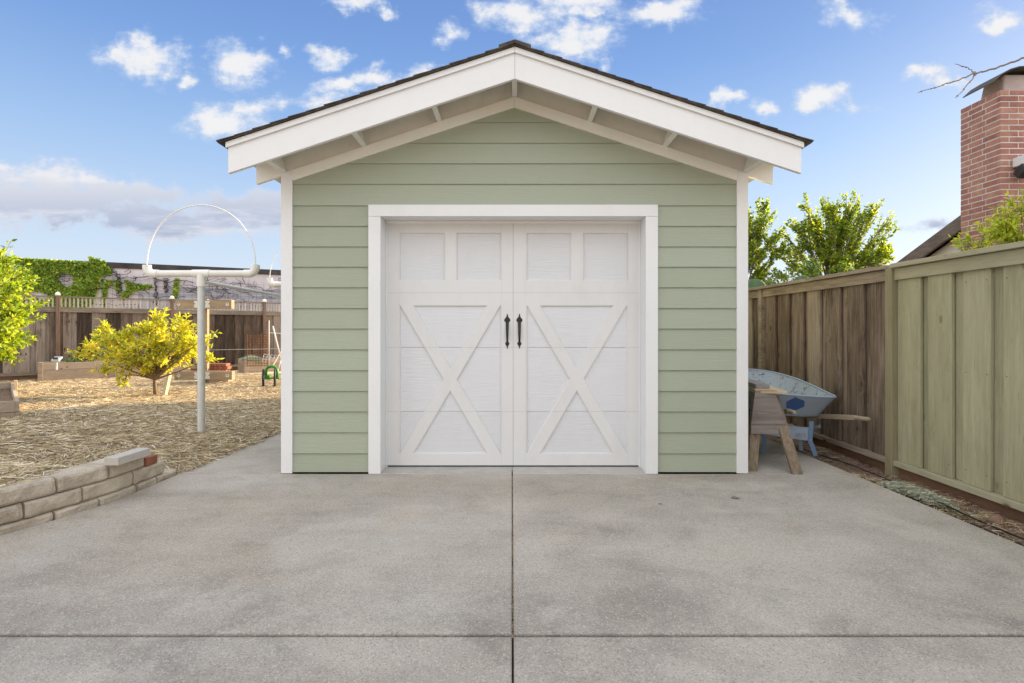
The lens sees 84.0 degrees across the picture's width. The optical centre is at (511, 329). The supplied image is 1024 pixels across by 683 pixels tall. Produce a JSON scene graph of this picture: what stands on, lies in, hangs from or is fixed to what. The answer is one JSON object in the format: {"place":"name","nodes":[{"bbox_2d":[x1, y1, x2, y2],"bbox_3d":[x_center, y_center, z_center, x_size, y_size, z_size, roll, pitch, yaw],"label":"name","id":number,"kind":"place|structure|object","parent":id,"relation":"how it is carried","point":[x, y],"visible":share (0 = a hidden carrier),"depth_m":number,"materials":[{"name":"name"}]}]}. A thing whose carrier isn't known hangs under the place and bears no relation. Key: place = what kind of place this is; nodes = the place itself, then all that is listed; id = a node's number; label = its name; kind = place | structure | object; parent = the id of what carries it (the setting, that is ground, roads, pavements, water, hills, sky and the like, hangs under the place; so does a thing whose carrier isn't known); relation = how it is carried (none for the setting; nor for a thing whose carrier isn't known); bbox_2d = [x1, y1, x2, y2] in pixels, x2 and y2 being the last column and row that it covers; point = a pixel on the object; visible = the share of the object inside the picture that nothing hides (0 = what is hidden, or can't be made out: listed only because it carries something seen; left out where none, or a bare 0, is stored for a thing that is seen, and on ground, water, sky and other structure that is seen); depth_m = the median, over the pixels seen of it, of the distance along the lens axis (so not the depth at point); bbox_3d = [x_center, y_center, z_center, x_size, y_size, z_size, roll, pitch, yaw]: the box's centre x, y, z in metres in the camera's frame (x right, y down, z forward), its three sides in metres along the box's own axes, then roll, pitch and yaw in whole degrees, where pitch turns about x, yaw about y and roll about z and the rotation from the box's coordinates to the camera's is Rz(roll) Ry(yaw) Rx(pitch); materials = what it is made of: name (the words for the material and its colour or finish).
{"place":"outdoors","nodes":[
{"label":"outdoors","id":0,"kind":"place"},
{"bbox_2d":[0,370,280,486],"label":"garden ground","id":1,"kind":"structure","parent":0,"point":[185,470],"depth_m":7.07,"materials":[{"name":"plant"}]},
{"bbox_2d":[0,380,18,417],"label":"planter bed","id":2,"kind":"object","parent":1,"relation":"on","point":[9,402],"visible":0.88,"depth_m":7.84,"materials":[{"name":"brown wood"}]},
{"bbox_2d":[0,239,52,366],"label":"citrus tree","id":3,"kind":"object","parent":1,"relation":"on","point":[11,289],"visible":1,"depth_m":9.65,"materials":[{"name":"green plant"}]},
{"bbox_2d":[51,356,62,369],"bbox_3d":[-10.321,0.769,12.900,0.180,0.298,0.127,0,0,0],"label":"solar light","id":4,"kind":"object","parent":1,"relation":"on","point":[56,359],"visible":1,"depth_m":12.88,"materials":[{"name":"grey plastic"}]},
{"bbox_2d":[38,360,118,381],"bbox_3d":[-10.592,1.030,13.896,1.555,0.520,0.712,0,0,-42],"label":"planter bed","id":5,"kind":"object","parent":1,"relation":"on","point":[65,371],"visible":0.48,"depth_m":13.55,"materials":[{"name":"wood"}]},
{"bbox_2d":[60,356,95,362],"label":"seedlings","id":6,"kind":"object","parent":5,"relation":"on","point":[75,359],"visible":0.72,"depth_m":13.88,"materials":[{"name":"green plant"}]},
{"bbox_2d":[0,457,175,534],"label":"retaining wall","id":7,"kind":"structure","parent":1,"relation":"on","point":[65,492],"depth_m":3.85,"materials":[{"name":"beige stone"}]},
{"bbox_2d":[104,448,150,465],"bbox_3d":[-2.865,0.949,4.250,0.104,0.056,0.350,0,0,2],"label":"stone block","id":8,"kind":"object","parent":7,"relation":"on","point":[125,457],"visible":1,"depth_m":4.18,"materials":[{"name":"white stone"}]},
{"bbox_2d":[144,454,156,465],"bbox_3d":[-2.935,1.051,4.565,0.105,0.066,0.134,0,0,0],"label":"brick","id":9,"kind":"object","parent":7,"relation":"on","point":[150,459],"visible":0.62,"depth_m":4.55,"materials":[{"name":"red brick"}]},
{"bbox_2d":[0,292,280,380],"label":"fence","id":10,"kind":"object","parent":1,"relation":"on","point":[59,330],"visible":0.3,"depth_m":14.90,"materials":[{"name":"brown wood"}]},
{"bbox_2d":[65,306,223,394],"bbox_3d":[-6.478,0.401,10.032,2.254,1.628,1.874,0,0,-38],"label":"lemon tree","id":11,"kind":"object","parent":1,"relation":"on","point":[156,343],"visible":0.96,"depth_m":9.96,"materials":[{"name":"yellow plant"}]},
{"bbox_2d":[119,362,189,374],"bbox_3d":[-9.500,1.070,15.095,1.616,0.440,0.500,0,0,-42],"label":"planter bed","id":12,"kind":"object","parent":1,"relation":"on","point":[181,367],"visible":0.18,"depth_m":15.18,"materials":[{"name":"wood"}]},
{"bbox_2d":[162,372,171,395],"bbox_3d":[-6.100,0.997,10.050,0.050,0.476,0.281,0,0,-6],"label":"stake","id":13,"kind":"object","parent":1,"relation":"on","point":[166,384],"visible":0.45,"depth_m":10.03,"materials":[{"name":"brown wood"}]},
{"bbox_2d":[142,205,280,431],"bbox_3d":[-3.605,-0.078,8.116,1.353,2.737,3.128,0,0,0],"label":"clothesline post","id":14,"kind":"object","parent":1,"relation":"on","point":[200,276],"visible":0.98,"depth_m":6.57,"materials":[{"name":"metal"}]},
{"bbox_2d":[209,380,232,381],"bbox_3d":[-6.737,1.137,13.105,0.513,0.305,0.230,0,0,0],"label":"plank","id":15,"kind":"object","parent":1,"relation":"on","point":[220,380],"depth_m":12.99,"materials":[{"name":"beige wood"}]},
{"bbox_2d":[174,299,280,382],"bbox_3d":[-5.214,0.305,13.021,4.615,1.970,0.405,0,0,-12],"label":"trellis","id":16,"kind":"object","parent":1,"relation":"on","point":[209,375],"visible":0.73,"depth_m":12.60,"materials":[{"name":"beige wood"}]},
{"bbox_2d":[272,326,280,358],"bbox_3d":[-5.454,0.324,13.200,0.369,0.804,0.034,0,0,36],"label":"garden pole","id":17,"kind":"object","parent":16,"relation":"attached to","point":[276,341],"visible":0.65,"depth_m":13.20,"materials":[{"name":"paint"}]},
{"bbox_2d":[247,334,267,366],"bbox_3d":[-6.527,0.535,14.574,0.648,0.837,0.271,0,0,0],"label":"garden grid","id":18,"kind":"object","parent":1,"relation":"on","point":[261,352],"visible":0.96,"depth_m":14.57,"materials":[{"name":"metal"}]},
{"bbox_2d":[238,357,280,372],"bbox_3d":[-6.805,1.060,16.921,2.414,0.460,0.812,0,0,-42],"label":"planter bed","id":19,"kind":"object","parent":1,"relation":"on","point":[242,366],"visible":0.33,"depth_m":16.13,"materials":[{"name":"wood"}]},
{"bbox_2d":[240,354,262,362],"bbox_3d":[-7.388,0.836,16.118,0.548,0.251,0.463,0,0,-38],"label":"tarp","id":20,"kind":"object","parent":19,"relation":"on","point":[252,357],"visible":0.89,"depth_m":16.00,"materials":[{"name":"plastic"}]},
{"bbox_2d":[262,354,279,361],"bbox_3d":[-5.701,0.691,13.700,0.574,0.205,0.408,0,0,0],"label":"tomato cage","id":21,"kind":"object","parent":19,"relation":"on","point":[270,357],"visible":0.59,"depth_m":13.69,"materials":[{"name":"grey metal"}]},
{"bbox_2d":[269,321,269,364],"bbox_3d":[-5.680,0.335,13.300,0.022,1.077,0.022,0,0,-23],"label":"garden pole","id":22,"kind":"object","parent":1,"relation":"on","point":[269,342],"visible":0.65,"depth_m":13.30,"materials":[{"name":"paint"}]},
{"bbox_2d":[262,351,280,386],"bbox_3d":[-5.146,0.590,12.416,0.450,1.267,0.988,0,0,0],"label":"garden cultivator","id":23,"kind":"object","parent":1,"relation":"on","point":[265,376],"visible":0.98,"depth_m":12.10,"materials":[{"name":"green metal"}]},
{"bbox_2d":[267,249,280,286],"bbox_3d":[-3.500,-0.138,9.700,1.353,2.857,0.096,0,0,0],"label":"clothesline post","id":24,"kind":"object","parent":1,"relation":"on","point":[271,282],"visible":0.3,"depth_m":9.67,"materials":[{"name":"metal"}]},
{"bbox_2d":[231,431,730,475],"bbox_3d":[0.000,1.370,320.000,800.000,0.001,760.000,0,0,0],"label":"ground","id":25,"kind":"structure","parent":0,"point":[512,472],"depth_m":5.44,"materials":[{"name":"grey concrete"}]},
{"bbox_2d":[15,259,280,311],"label":"building","id":26,"kind":"structure","parent":25,"relation":"on","point":[259,278],"depth_m":23.27,"materials":[{"name":"concrete"}]},
{"bbox_2d":[3,255,280,309],"bbox_3d":[-12.263,-1.679,23.809,20.217,2.351,0.352,0,0,-28],"label":"ivy","id":27,"kind":"object","parent":26,"relation":"attached to","point":[87,276],"visible":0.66,"depth_m":21.59,"materials":[{"name":"green plant"}]},
{"bbox_2d":[748,197,789,281],"bbox_3d":[5.473,-0.913,13.193,1.736,4.373,1.479,0,0,27],"label":"broadleaf tree","id":28,"kind":"object","parent":25,"relation":"on","point":[756,237],"visible":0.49,"depth_m":13.15,"materials":[{"name":"green plant"}]},
{"bbox_2d":[754,256,858,284],"bbox_3d":[6.074,-0.108,11.496,2.935,2.772,1.187,0,0,0],"label":"shrub","id":29,"kind":"object","parent":25,"relation":"on","point":[814,270],"visible":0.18,"depth_m":11.45,"materials":[{"name":"green plant"}]},
{"bbox_2d":[748,265,890,470],"bbox_3d":[3.283,0.403,9.210,0.155,1.915,8.580,0,0,0],"label":"fence","id":30,"kind":"object","parent":25,"relation":"on","point":[826,333],"visible":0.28,"depth_m":5.75,"materials":[{"name":"brown wood"}]},
{"bbox_2d":[767,189,900,279],"bbox_3d":[7.566,-0.998,13.401,3.188,4.543,1.816,0,0,0],"label":"broadleaf tree","id":31,"kind":"object","parent":25,"relation":"on","point":[830,251],"visible":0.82,"depth_m":13.19,"materials":[{"name":"green plant"}]},
{"bbox_2d":[897,215,960,262],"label":"neighbour house","id":32,"kind":"structure","parent":25,"relation":"on","point":[938,243],"depth_m":7.57,"materials":[{"name":"white paint"}]},
{"bbox_2d":[961,66,1023,250],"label":"chimney","id":33,"kind":"object","parent":32,"relation":"attached to","point":[992,133],"visible":0.38,"depth_m":6.67,"materials":[{"name":"brick"}]},
{"bbox_2d":[1013,155,1023,178],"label":"wall light","id":34,"kind":"object","parent":33,"relation":"attached to","point":[1018,164],"visible":1,"depth_m":6.41,"materials":[{"name":"white metal"}]},
{"bbox_2d":[885,241,1023,522],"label":"fence","id":35,"kind":"object","parent":25,"relation":"on","point":[954,374],"visible":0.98,"depth_m":4.18,"materials":[{"name":"green wood"}]},
{"bbox_2d":[918,57,1023,97],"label":"bare branch","id":36,"kind":"object","parent":25,"relation":"on","point":[974,73],"visible":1,"depth_m":5.20,"materials":[{"name":"brown plant"}]},
{"bbox_2d":[948,217,1007,250],"bbox_3d":[4.711,0.066,5.751,0.405,2.410,0.436,0,0,-27],"label":"shrub","id":37,"kind":"object","parent":25,"relation":"on","point":[985,229],"visible":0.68,"depth_m":5.73,"materials":[{"name":"green plant"}]},
{"bbox_2d":[986,189,1023,244],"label":"shrub","id":38,"kind":"object","parent":25,"relation":"on","point":[1009,227],"visible":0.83,"depth_m":5.75,"materials":[{"name":"green plant"}]},
{"bbox_2d":[0,433,1023,682],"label":"patio","id":39,"kind":"structure","parent":0,"point":[252,563],"depth_m":2.79,"materials":[{"name":"concrete"}]},
{"bbox_2d":[511,476,513,637],"bbox_3d":[0.003,1.248,3.567,0.017,0.004,2.533,0,0,0],"label":"concrete control joint","id":40,"kind":"object","parent":39,"relation":"part of","point":[512,636],"visible":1,"depth_m":2.94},
{"bbox_2d":[216,39,813,473],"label":"shed","id":41,"kind":"structure","parent":39,"relation":"on","point":[514,257],"depth_m":4.89,"materials":[{"name":"paint"}]},
{"bbox_2d":[387,224,638,465],"bbox_3d":[0.009,0.135,5.111,2.262,2.194,0.099,0,0,0],"label":"garage door","id":42,"kind":"structure","parent":41,"relation":"in","point":[508,344],"depth_m":5.10,"materials":[{"name":"paint"}]},
{"bbox_2d":[512,476,1023,682],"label":"joint filler","id":43,"kind":"object","parent":39,"relation":"on","point":[997,534],"visible":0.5,"depth_m":3.53,"materials":[{"name":"black rubber"}]},
{"bbox_2d":[748,390,802,474],"bbox_3d":[2.310,0.904,5.448,0.519,0.725,1.192,0,0,0],"label":"sawhorse","id":44,"kind":"object","parent":39,"relation":"on","point":[766,414],"visible":0.59,"depth_m":5.05,"materials":[{"name":"brown wood"}]},
{"bbox_2d":[748,386,786,393],"bbox_3d":[2.364,0.559,5.461,0.270,0.022,0.850,0,0,9],"label":"plank","id":45,"kind":"object","parent":44,"relation":"on","point":[779,391],"visible":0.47,"depth_m":5.04,"materials":[{"name":"beige wood"}]},
{"bbox_2d":[748,386,776,390],"bbox_3d":[2.302,0.538,5.439,0.190,0.014,0.800,0,0,7],"label":"plank","id":46,"kind":"object","parent":45,"relation":"on","point":[772,389],"visible":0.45,"depth_m":5.05,"materials":[{"name":"brown wood"}]},
{"bbox_2d":[748,379,769,388],"bbox_3d":[2.271,0.510,5.444,0.118,0.040,0.780,0,0,6],"label":"plank","id":47,"kind":"object","parent":46,"relation":"on","point":[755,384],"visible":0.51,"depth_m":5.10,"materials":[{"name":"grey wood"}]},
{"bbox_2d":[748,368,870,456],"bbox_3d":[2.715,0.845,5.955,0.890,0.804,1.915,0,0,0],"label":"wheelbarrow","id":48,"kind":"object","parent":39,"relation":"on","point":[802,399],"visible":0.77,"depth_m":5.54,"materials":[{"name":"blue paint"}]},
{"bbox_2d":[0,0,1023,282],"label":"sky","id":49,"kind":"structure","parent":0,"point":[113,113],"materials":[{"name":"blue"}]},
{"bbox_2d":[748,279,764,287],"bbox_3d":[3.910,0.264,9.200,0.481,2.152,0.138,0,0,0],"label":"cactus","id":50,"kind":"object","parent":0,"point":[752,283],"visible":0.11,"depth_m":9.18,"materials":[{"name":"green plant"}]},
{"bbox_2d":[794,275,808,279],"bbox_3d":[4.677,0.235,9.200,0.397,2.211,0.138,0,0,0],"label":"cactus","id":51,"kind":"object","parent":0,"point":[800,277],"visible":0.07,"depth_m":9.19,"materials":[{"name":"green plant"}]},
{"bbox_2d":[760,434,1023,543],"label":"soil strip","id":52,"kind":"object","parent":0,"point":[857,471],"visible":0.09,"depth_m":4.71,"materials":[{"name":"brown soil"}]},
{"bbox_2d":[777,437,1023,539],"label":"drip hose","id":53,"kind":"object","parent":52,"relation":"on","point":[933,498],"visible":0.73,"depth_m":3.96,"materials":[{"name":"black rubber"}]},
{"bbox_2d":[781,444,1023,545],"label":"dry litter","id":54,"kind":"object","parent":52,"relation":"on","point":[934,507],"visible":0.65,"depth_m":4.01,"materials":[{"name":"plant"}]},
{"bbox_2d":[876,478,963,514],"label":"grass clippings","id":55,"kind":"object","parent":52,"relation":"on","point":[925,492],"depth_m":4.23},
{"bbox_2d":[817,459,1023,544],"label":"pebbles","id":56,"kind":"object","parent":52,"relation":"on","point":[945,510],"visible":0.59,"depth_m":4.21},
{"bbox_2d":[986,514,1007,525],"bbox_3d":[3.142,1.240,3.683,0.101,0.077,0.108,0,0,-33],"label":"earth clod","id":57,"kind":"object","parent":52,"relation":"on","point":[995,518],"visible":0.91,"depth_m":3.66,"materials":[{"name":"brown soil"}]}
]}

